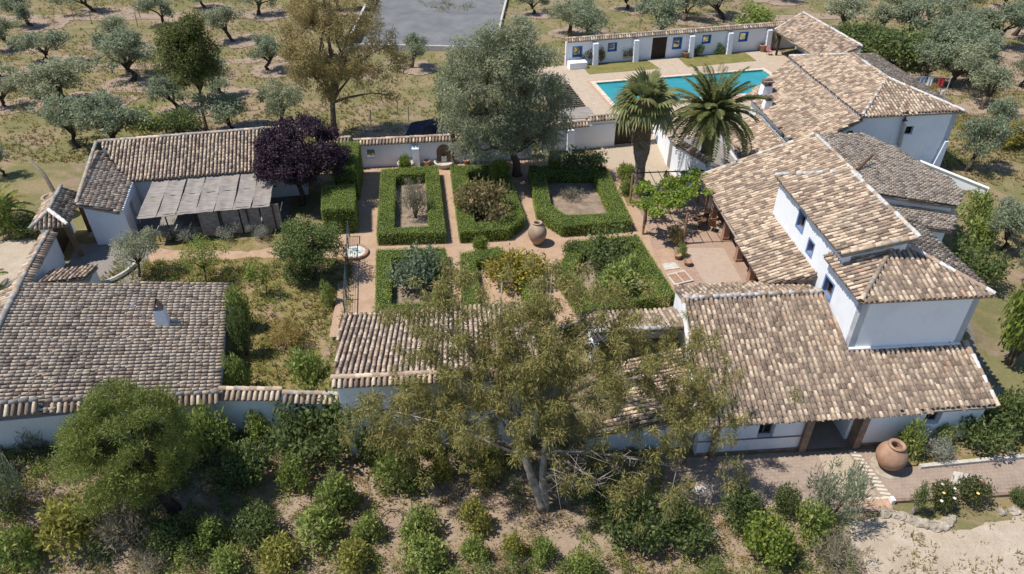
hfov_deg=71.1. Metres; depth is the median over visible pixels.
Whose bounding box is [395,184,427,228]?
bed soil
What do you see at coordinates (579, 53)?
shrub
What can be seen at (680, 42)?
window
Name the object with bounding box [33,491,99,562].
shrub
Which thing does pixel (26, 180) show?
ground
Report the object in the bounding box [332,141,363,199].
clipped hedge
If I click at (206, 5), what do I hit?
tilled soil
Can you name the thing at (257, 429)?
shrub
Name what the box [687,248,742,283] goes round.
patio
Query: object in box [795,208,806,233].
window
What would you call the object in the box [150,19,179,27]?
tilled soil
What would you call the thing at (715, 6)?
olive tree
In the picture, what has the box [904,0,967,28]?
olive tree
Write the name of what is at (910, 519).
edging stone
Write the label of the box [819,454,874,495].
terrace panel
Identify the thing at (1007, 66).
tilled soil
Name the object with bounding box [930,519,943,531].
edging stone
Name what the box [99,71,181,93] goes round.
tilled soil
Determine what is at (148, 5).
olive tree
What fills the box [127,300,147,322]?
roof antenna
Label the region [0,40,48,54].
tilled soil
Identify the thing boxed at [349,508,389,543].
shrub
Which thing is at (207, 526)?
shrub
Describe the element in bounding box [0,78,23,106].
olive tree
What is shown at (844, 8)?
olive tree
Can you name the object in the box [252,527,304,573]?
shrub
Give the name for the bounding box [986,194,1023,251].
olive tree
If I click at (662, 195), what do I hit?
vine pergola
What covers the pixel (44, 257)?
boundary wall
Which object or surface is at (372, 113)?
grove weeds
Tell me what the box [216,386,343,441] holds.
front wall
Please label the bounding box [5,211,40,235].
shrub
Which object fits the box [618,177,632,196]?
shrub
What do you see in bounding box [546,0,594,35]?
olive tree
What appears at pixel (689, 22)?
tilled soil
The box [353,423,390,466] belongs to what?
shrub
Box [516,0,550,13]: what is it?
olive tree
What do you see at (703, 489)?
cloth heap
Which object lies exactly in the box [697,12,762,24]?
tilled soil
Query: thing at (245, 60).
farm track
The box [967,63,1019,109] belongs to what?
olive tree
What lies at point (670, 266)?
stone slab
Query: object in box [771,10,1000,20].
farm track
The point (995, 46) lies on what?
olive tree
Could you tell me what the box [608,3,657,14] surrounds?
tilled soil
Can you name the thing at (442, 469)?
shrub
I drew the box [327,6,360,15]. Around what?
tilled soil
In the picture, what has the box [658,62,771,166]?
date palm
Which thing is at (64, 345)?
tiled barn
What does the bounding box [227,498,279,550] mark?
shrub
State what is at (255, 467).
shrub
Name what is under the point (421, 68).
tilled soil
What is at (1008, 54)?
tilled soil
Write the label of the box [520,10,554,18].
tilled soil
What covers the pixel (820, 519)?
shrub
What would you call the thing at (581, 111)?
slatted arbour
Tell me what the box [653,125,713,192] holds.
side patio wall
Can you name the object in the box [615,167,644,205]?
palm bed
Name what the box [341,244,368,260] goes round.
mosaic basin
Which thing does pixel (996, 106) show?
olive tree
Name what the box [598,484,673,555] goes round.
shrub
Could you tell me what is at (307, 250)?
orange tree
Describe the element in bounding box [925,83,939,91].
shrub
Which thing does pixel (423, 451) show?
shrub
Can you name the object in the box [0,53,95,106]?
olive tree
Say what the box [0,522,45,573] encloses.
shrub
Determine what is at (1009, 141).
shrub
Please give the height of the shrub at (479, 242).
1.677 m
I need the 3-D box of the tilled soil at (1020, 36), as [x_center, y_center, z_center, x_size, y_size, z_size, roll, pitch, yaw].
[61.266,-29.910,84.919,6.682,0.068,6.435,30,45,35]
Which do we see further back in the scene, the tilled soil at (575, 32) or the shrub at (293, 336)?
the tilled soil at (575, 32)
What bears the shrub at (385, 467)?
on the slope earth at (566, 541)
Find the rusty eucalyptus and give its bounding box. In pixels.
[275,0,415,134]
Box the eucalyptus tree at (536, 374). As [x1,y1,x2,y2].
[334,251,803,535]
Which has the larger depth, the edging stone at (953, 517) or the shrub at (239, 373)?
the shrub at (239, 373)
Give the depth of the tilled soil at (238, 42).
82.66 m
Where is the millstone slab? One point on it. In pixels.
(956, 475)
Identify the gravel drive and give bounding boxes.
[847,513,1023,573]
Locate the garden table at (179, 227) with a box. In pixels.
[156,224,182,241]
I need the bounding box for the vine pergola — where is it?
[629,165,721,242]
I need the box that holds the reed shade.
[135,172,282,241]
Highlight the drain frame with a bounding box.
[667,270,693,285]
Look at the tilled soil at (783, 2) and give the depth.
96.81 m
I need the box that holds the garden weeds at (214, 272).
[99,255,353,390]
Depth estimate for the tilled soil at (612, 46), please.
80.82 m
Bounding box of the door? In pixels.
[651,37,666,57]
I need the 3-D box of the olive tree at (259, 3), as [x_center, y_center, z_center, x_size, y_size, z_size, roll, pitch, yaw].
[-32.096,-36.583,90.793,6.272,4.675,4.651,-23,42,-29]
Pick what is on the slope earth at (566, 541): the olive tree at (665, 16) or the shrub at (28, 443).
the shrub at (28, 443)
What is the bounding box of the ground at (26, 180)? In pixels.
[0,0,1023,573]
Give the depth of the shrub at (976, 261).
42.44 m
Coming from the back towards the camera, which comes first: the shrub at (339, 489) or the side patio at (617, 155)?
the side patio at (617, 155)
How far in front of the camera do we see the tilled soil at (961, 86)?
71.61 m
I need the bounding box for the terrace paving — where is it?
[667,449,1023,511]
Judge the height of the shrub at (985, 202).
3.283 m
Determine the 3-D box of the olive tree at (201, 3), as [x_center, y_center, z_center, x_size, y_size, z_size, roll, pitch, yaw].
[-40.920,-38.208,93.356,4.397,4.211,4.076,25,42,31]
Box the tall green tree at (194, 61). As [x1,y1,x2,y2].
[149,7,223,130]
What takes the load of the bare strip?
on the patio border
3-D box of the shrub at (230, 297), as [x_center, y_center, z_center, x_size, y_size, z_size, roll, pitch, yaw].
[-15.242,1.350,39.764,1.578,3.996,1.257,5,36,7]
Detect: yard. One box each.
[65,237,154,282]
[684,137,734,169]
[965,322,1003,393]
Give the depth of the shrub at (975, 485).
32.11 m
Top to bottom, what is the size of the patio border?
0.003 m
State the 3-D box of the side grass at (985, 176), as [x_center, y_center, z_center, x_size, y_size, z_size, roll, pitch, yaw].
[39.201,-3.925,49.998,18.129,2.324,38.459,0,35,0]
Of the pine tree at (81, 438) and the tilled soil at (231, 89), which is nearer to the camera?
the pine tree at (81, 438)
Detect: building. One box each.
[330,302,539,453]
[584,307,694,450]
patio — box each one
[595,141,700,195]
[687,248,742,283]
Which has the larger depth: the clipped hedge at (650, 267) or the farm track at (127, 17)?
the farm track at (127, 17)
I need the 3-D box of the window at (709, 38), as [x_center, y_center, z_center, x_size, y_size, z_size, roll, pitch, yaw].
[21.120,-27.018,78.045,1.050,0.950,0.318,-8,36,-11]
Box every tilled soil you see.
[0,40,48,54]
[0,70,27,80]
[0,97,42,114]
[19,20,70,31]
[29,90,142,116]
[31,55,93,68]
[73,6,135,17]
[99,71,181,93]
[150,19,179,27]
[156,100,216,116]
[195,3,231,10]
[203,86,259,101]
[212,119,274,133]
[216,34,265,47]
[245,8,290,21]
[250,62,292,77]
[259,116,313,132]
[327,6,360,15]
[399,61,439,74]
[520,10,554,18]
[548,26,609,38]
[575,44,614,53]
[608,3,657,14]
[651,28,704,42]
[673,16,709,26]
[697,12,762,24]
[753,0,803,5]
[890,14,927,20]
[908,72,965,91]
[934,76,985,96]
[942,60,1021,76]
[949,72,1023,90]
[956,97,1023,118]
[983,4,1007,13]
[989,44,1023,61]
[1000,28,1023,40]
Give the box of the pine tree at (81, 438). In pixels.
[43,371,203,524]
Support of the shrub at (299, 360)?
on the garden earth at (244, 241)
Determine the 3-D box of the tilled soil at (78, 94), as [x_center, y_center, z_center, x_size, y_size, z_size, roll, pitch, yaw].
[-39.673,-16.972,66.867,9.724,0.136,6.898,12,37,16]
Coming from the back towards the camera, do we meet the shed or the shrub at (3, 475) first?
the shed
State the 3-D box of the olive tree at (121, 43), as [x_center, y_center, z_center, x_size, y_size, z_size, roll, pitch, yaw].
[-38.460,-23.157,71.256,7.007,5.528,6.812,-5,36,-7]
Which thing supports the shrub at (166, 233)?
on the garden earth at (244, 241)
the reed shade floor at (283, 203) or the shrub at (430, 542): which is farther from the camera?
the reed shade floor at (283, 203)
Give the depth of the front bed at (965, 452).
35.03 m
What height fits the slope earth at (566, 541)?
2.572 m
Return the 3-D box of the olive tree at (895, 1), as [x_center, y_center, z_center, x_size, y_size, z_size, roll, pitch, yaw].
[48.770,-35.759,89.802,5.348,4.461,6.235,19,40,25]
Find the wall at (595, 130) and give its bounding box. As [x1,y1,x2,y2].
[541,112,632,153]
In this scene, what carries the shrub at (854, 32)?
on the ground at (26, 180)
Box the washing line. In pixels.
[915,76,951,96]
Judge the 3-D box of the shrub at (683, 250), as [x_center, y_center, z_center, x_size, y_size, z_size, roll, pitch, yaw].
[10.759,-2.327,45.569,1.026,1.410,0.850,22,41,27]
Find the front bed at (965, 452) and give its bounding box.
[875,434,1023,464]
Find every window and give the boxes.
[572,46,582,57]
[607,42,616,51]
[672,37,682,49]
[702,34,711,43]
[738,32,748,41]
[758,424,772,433]
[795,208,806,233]
[805,237,814,258]
[821,274,834,302]
[905,126,911,132]
[925,413,937,419]
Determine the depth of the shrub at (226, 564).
29.25 m
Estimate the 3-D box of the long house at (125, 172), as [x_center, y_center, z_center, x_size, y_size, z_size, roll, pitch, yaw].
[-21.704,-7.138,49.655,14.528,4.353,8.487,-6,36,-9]
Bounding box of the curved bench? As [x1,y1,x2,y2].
[101,261,137,282]
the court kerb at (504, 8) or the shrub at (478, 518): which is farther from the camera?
the court kerb at (504, 8)
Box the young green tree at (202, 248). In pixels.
[173,234,232,281]
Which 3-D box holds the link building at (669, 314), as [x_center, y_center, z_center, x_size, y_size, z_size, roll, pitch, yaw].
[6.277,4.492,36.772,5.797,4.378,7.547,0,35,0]
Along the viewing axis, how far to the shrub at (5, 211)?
46.83 m
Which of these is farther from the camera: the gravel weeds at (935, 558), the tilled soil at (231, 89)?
the tilled soil at (231, 89)
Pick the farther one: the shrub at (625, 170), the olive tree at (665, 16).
the olive tree at (665, 16)
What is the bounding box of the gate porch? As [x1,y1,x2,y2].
[28,184,91,257]
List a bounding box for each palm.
[0,183,34,229]
[0,268,8,290]
[606,64,684,198]
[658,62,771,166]
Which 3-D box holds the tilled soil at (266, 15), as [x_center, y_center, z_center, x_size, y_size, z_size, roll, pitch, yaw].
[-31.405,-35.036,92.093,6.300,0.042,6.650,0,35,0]
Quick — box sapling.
[243,261,271,296]
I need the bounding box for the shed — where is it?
[773,11,863,55]
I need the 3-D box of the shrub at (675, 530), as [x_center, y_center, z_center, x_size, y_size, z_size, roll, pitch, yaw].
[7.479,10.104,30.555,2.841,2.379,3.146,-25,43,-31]
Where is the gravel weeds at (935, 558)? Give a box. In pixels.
[852,505,1023,573]
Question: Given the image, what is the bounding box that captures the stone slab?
[662,262,679,270]
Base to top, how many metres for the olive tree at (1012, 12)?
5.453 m
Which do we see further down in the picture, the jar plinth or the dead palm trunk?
the jar plinth
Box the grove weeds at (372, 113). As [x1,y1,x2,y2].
[0,0,1023,160]
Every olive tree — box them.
[0,0,34,25]
[0,15,22,47]
[0,28,73,61]
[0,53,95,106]
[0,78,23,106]
[0,143,9,176]
[24,93,83,148]
[45,0,96,11]
[67,87,152,138]
[85,25,156,81]
[96,14,129,32]
[108,225,161,276]
[128,0,175,22]
[140,71,192,108]
[190,0,205,6]
[190,91,248,132]
[197,54,234,94]
[200,4,245,41]
[237,0,276,14]
[247,31,288,69]
[255,76,303,124]
[402,32,429,67]
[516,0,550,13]
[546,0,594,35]
[567,1,610,35]
[624,0,636,8]
[634,0,687,29]
[674,0,717,20]
[688,0,732,19]
[823,0,872,28]
[863,2,909,24]
[882,0,908,5]
[886,0,946,37]
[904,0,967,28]
[912,38,964,80]
[919,10,972,42]
[924,17,1006,56]
[926,38,998,86]
[952,0,987,11]
[953,3,996,34]
[956,111,1017,171]
[957,29,1006,77]
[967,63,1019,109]
[981,0,1023,45]
[986,96,1023,135]
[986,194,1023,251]
[1011,0,1023,35]
[1012,54,1023,86]
[1019,249,1023,287]
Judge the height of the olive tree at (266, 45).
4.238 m
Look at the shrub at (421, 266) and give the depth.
41.64 m
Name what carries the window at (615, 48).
in the pool court wall at (644, 45)
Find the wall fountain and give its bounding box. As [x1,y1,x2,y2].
[434,155,452,168]
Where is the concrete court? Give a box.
[356,0,504,45]
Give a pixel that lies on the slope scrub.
(801, 562)
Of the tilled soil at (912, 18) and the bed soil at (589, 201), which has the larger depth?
the tilled soil at (912, 18)
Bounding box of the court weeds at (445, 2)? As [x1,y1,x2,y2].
[421,0,473,12]
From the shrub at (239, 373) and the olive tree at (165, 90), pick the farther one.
the olive tree at (165, 90)
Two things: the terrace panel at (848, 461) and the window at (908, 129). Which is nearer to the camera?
the terrace panel at (848, 461)
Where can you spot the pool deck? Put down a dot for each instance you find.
(589, 96)
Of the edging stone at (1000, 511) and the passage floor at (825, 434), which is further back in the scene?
the passage floor at (825, 434)
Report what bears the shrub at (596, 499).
on the slope earth at (566, 541)
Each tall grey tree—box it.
[428,60,469,165]
[433,11,579,176]
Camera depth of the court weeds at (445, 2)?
94.69 m
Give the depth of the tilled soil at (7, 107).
67.06 m
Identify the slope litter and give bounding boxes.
[1,445,834,573]
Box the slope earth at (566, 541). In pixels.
[0,435,867,573]
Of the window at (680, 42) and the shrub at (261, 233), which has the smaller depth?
the shrub at (261, 233)
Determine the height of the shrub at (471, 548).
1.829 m
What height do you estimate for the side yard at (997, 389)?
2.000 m
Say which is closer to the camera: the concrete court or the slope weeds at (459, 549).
the slope weeds at (459, 549)
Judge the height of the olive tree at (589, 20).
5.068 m
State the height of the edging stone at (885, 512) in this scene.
0.384 m
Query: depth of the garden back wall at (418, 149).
55.74 m
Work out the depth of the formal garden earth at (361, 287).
47.14 m
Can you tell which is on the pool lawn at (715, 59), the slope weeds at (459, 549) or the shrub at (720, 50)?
the shrub at (720, 50)
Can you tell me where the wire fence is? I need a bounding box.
[342,220,349,312]
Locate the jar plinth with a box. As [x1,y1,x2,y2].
[870,456,903,478]
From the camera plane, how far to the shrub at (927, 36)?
78.56 m
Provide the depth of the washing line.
66.66 m
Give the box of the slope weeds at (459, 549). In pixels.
[0,435,858,573]
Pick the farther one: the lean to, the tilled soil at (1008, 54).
the tilled soil at (1008, 54)
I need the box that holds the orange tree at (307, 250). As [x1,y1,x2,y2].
[268,213,347,279]
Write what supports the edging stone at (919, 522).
on the ground at (26, 180)
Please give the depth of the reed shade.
47.55 m
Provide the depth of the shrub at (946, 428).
34.93 m
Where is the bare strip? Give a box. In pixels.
[654,248,689,292]
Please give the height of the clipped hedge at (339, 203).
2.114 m
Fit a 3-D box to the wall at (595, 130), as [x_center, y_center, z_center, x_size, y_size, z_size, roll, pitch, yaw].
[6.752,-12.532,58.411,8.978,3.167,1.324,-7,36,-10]
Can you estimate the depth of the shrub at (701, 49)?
77.91 m
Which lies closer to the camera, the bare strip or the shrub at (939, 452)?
the shrub at (939, 452)
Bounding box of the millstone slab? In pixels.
[950,471,974,487]
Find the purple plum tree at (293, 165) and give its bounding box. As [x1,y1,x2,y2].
[249,111,352,205]
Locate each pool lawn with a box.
[585,60,659,73]
[677,52,755,66]
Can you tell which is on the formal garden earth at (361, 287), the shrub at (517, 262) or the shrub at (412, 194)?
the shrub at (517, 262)
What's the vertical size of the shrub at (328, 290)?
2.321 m
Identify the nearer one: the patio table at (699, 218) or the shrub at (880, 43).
the patio table at (699, 218)
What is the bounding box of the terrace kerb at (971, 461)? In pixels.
[918,454,1023,468]
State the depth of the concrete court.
90.48 m
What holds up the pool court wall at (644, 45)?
on the ground at (26, 180)
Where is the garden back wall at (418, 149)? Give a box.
[326,133,531,167]
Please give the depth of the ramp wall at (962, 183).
52.98 m
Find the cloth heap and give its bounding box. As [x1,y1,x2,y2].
[693,485,710,493]
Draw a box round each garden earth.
[140,227,351,390]
[329,157,674,336]
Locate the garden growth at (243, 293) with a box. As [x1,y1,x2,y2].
[111,257,351,389]
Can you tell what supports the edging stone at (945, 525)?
on the ground at (26, 180)
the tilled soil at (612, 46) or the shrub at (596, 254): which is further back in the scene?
the tilled soil at (612, 46)
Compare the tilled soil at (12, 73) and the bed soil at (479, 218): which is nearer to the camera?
the bed soil at (479, 218)
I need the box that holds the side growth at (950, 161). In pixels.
[943,113,1023,219]
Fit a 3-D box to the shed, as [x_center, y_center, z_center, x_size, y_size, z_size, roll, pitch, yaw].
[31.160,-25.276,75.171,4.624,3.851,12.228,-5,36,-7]
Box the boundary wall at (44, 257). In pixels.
[11,229,65,285]
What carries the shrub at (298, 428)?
on the slope earth at (566, 541)
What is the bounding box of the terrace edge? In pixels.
[888,492,1014,504]
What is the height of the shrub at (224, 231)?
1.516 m
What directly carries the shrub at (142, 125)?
on the ground at (26, 180)
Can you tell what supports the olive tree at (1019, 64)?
on the tilled soil
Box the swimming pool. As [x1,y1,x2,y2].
[587,67,772,107]
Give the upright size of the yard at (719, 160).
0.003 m
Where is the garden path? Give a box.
[147,234,354,260]
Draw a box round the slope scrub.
[0,427,818,573]
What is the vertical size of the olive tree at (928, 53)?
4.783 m
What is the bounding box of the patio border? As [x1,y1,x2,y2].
[646,194,758,291]
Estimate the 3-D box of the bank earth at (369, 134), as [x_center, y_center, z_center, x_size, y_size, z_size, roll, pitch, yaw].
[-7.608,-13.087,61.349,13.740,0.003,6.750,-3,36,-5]
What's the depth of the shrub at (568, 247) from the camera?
45.04 m
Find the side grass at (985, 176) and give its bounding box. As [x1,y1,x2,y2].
[940,112,1023,264]
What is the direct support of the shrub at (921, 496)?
on the ground at (26, 180)
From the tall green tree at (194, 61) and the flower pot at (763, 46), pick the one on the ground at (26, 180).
the tall green tree at (194, 61)
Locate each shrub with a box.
[0,195,25,240]
[0,430,47,462]
[0,450,26,514]
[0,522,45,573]
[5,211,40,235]
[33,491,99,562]
[85,493,161,559]
[119,538,172,573]
[125,104,159,132]
[142,512,196,559]
[152,103,202,132]
[157,217,184,240]
[176,225,202,242]
[182,399,239,466]
[192,512,235,557]
[206,540,247,573]
[213,220,238,241]
[215,437,274,489]
[220,282,254,331]
[220,351,253,385]
[223,298,253,355]
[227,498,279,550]
[242,409,271,448]
[245,221,270,239]
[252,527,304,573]
[261,381,363,476]
[262,311,304,349]
[274,452,310,496]
[279,261,314,286]
[283,344,327,390]
[286,502,346,562]
[309,465,363,518]
[318,279,336,307]
[328,536,375,573]
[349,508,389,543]
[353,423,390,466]
[369,443,425,499]
[385,240,446,294]
[392,176,430,217]
[396,500,443,548]
[396,529,452,573]
[397,152,411,167]
[413,436,430,457]
[427,454,456,486]
[450,174,514,223]
[454,494,493,540]
[461,533,489,567]
[469,442,507,494]
[472,234,488,249]
[480,242,551,296]
[488,156,511,183]
[499,528,527,562]
[529,533,557,569]
[547,149,560,167]
[559,185,583,200]
[560,144,607,178]
[561,236,584,255]
[561,544,596,573]
[573,47,592,59]
[578,221,636,276]
[584,480,614,511]
[590,253,653,298]
[598,47,605,61]
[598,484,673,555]
[617,160,634,179]
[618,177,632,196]
[622,47,632,58]
[652,481,719,558]
[667,224,683,244]
[674,241,687,257]
[694,44,704,55]
[713,43,724,53]
[715,481,770,533]
[728,0,776,23]
[739,508,798,572]
[769,31,782,49]
[772,480,804,518]
[793,495,838,551]
[804,452,876,531]
[806,526,877,573]
[836,17,897,48]
[858,24,937,69]
[895,24,951,50]
[897,417,929,462]
[909,480,931,514]
[921,426,959,463]
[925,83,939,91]
[929,478,962,512]
[932,422,960,450]
[949,228,1018,285]
[953,473,997,505]
[955,214,1001,253]
[956,385,1023,455]
[957,186,994,222]
[986,381,1023,437]
[997,281,1023,368]
[999,119,1023,148]
[1007,484,1023,505]
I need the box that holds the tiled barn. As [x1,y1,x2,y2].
[0,276,229,448]
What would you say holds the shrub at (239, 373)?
on the garden earth at (244, 241)
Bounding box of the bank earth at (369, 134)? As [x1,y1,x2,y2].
[351,121,448,150]
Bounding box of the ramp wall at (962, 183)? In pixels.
[920,160,989,193]
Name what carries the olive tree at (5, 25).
on the tilled soil at (10, 52)
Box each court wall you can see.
[351,0,373,42]
[564,21,792,69]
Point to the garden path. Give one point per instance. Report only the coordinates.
(172, 254)
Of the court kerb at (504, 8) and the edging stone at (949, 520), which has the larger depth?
the court kerb at (504, 8)
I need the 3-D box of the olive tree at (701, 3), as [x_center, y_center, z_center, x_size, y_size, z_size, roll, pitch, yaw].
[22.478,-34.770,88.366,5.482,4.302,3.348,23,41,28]
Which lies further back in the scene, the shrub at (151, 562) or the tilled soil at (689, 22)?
the tilled soil at (689, 22)
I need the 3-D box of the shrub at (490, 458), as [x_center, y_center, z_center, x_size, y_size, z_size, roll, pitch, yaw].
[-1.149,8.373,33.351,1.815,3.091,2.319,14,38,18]
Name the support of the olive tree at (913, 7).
on the tilled soil
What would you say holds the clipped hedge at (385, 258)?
on the formal garden earth at (361, 287)
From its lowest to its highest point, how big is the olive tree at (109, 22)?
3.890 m
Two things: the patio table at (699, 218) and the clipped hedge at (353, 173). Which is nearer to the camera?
the patio table at (699, 218)
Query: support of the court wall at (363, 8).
on the ground at (26, 180)
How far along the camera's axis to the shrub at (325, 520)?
30.30 m
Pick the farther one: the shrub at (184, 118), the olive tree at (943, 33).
the olive tree at (943, 33)
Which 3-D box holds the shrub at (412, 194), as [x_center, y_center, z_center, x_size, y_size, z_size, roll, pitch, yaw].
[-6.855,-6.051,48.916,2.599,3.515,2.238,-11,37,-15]
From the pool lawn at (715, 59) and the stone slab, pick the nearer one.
the stone slab
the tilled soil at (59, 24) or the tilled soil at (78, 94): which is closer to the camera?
the tilled soil at (78, 94)
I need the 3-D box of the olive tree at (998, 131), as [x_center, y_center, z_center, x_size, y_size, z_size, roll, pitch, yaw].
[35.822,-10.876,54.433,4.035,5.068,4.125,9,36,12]
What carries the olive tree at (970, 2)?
on the tilled soil
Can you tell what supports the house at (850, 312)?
on the ground at (26, 180)
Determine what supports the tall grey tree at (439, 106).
on the formal garden earth at (361, 287)
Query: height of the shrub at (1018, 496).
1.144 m
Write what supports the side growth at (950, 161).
on the ground at (26, 180)
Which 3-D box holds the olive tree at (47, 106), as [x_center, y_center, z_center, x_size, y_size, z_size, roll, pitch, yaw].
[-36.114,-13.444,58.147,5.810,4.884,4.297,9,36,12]
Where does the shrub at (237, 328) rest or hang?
on the garden earth at (244, 241)
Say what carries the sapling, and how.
on the garden earth at (244, 241)
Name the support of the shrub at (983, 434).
on the front bed at (965, 452)
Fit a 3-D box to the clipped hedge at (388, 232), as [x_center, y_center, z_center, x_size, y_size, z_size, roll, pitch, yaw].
[-7.174,-5.920,50.529,4.643,1.105,10.193,-4,36,-6]
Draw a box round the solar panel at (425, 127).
[405,118,439,135]
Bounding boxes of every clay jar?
[40,192,51,205]
[528,220,546,244]
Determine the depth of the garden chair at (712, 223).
47.81 m
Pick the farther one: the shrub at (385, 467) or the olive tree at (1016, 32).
the olive tree at (1016, 32)
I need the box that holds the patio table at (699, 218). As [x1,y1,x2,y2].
[693,215,706,227]
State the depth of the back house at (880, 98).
54.91 m
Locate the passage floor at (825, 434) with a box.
[806,420,849,448]
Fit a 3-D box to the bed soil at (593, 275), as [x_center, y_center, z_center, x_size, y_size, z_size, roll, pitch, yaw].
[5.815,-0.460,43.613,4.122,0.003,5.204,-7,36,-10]
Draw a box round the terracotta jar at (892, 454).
[876,438,908,470]
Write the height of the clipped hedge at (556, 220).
1.099 m
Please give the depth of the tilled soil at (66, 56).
77.77 m
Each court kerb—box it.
[353,43,485,51]
[498,0,507,26]
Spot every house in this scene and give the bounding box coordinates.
[74,124,308,244]
[673,132,1000,460]
[720,52,964,166]
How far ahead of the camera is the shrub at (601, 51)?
75.76 m
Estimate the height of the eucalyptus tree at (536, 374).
11.127 m
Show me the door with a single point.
(659, 43)
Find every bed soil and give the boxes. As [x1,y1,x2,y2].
[392,268,431,304]
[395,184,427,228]
[474,184,505,222]
[547,183,605,214]
[576,254,645,299]
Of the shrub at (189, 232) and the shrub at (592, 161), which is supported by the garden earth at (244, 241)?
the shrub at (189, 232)
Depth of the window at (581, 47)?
75.25 m
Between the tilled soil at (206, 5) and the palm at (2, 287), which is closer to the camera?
the palm at (2, 287)
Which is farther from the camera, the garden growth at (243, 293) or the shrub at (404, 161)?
the shrub at (404, 161)
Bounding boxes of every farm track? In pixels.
[0,10,320,21]
[19,50,349,73]
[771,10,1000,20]
[999,58,1023,79]
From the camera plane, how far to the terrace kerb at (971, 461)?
34.47 m
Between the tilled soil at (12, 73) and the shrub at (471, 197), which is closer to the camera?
the shrub at (471, 197)
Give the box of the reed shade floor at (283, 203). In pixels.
[88,196,289,237]
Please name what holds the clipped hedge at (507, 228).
on the formal garden earth at (361, 287)
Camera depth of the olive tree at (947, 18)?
77.30 m
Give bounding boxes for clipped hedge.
[321,184,358,233]
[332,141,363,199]
[374,246,447,311]
[375,164,446,245]
[450,164,525,243]
[459,246,547,320]
[528,164,631,236]
[554,234,675,320]
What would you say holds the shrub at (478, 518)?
on the slope earth at (566, 541)
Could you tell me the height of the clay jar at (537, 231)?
1.639 m
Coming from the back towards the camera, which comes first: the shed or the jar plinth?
the shed
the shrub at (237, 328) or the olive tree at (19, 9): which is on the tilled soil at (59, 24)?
the olive tree at (19, 9)
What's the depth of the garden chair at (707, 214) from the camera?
48.59 m
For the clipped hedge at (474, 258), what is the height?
0.978 m
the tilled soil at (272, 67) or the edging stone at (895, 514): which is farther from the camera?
the tilled soil at (272, 67)
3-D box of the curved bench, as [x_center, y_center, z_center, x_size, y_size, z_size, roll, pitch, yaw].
[-24.324,-0.623,43.650,0.891,0.282,3.582,24,42,30]
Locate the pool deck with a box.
[531,50,788,144]
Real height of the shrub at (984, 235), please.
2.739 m
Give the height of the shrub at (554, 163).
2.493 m
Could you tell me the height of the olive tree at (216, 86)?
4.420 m
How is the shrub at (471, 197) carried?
on the bed soil at (479, 218)
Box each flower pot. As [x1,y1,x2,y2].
[423,159,429,166]
[463,159,469,165]
[674,252,681,259]
[683,51,689,57]
[684,259,692,266]
[759,43,767,51]
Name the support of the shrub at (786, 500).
on the slope earth at (566, 541)
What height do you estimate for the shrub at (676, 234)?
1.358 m
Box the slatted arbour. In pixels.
[539,84,593,119]
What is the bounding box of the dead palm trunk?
[30,160,54,191]
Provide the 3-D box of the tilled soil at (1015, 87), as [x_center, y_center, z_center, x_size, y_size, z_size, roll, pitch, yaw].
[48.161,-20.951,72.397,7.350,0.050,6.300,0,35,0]
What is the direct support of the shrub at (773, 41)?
on the ground at (26, 180)
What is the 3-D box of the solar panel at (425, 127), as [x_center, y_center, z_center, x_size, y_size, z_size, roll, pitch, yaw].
[-7.356,-12.421,58.571,3.448,2.400,0.928,-9,36,-12]
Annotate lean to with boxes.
[37,264,100,282]
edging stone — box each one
[880,507,891,518]
[891,510,900,518]
[899,511,907,520]
[905,513,916,524]
[914,516,924,527]
[922,518,931,528]
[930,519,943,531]
[938,519,950,530]
[941,516,953,526]
[948,514,956,522]
[995,507,1006,515]
[1008,505,1021,515]
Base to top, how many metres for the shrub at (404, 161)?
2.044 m
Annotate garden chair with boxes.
[702,212,709,220]
[708,219,716,232]
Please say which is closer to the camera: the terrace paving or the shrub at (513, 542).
the shrub at (513, 542)
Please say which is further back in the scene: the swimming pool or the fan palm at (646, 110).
the swimming pool
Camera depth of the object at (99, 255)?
45.44 m
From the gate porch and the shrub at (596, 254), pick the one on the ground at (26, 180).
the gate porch
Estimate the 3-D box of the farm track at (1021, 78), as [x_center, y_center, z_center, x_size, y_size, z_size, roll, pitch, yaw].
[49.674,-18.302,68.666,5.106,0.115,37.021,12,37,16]
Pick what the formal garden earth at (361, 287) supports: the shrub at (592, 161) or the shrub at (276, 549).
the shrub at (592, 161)
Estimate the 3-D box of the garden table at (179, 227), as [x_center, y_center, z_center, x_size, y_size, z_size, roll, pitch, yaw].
[-22.551,-3.554,47.359,1.500,0.785,0.900,-7,36,-9]
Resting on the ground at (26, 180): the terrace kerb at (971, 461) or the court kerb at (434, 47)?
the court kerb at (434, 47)
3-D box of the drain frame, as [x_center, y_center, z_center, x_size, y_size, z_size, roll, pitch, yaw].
[10.191,-0.557,43.681,1.459,0.115,1.173,-13,37,-17]
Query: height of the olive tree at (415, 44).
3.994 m
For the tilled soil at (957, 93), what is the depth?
69.38 m

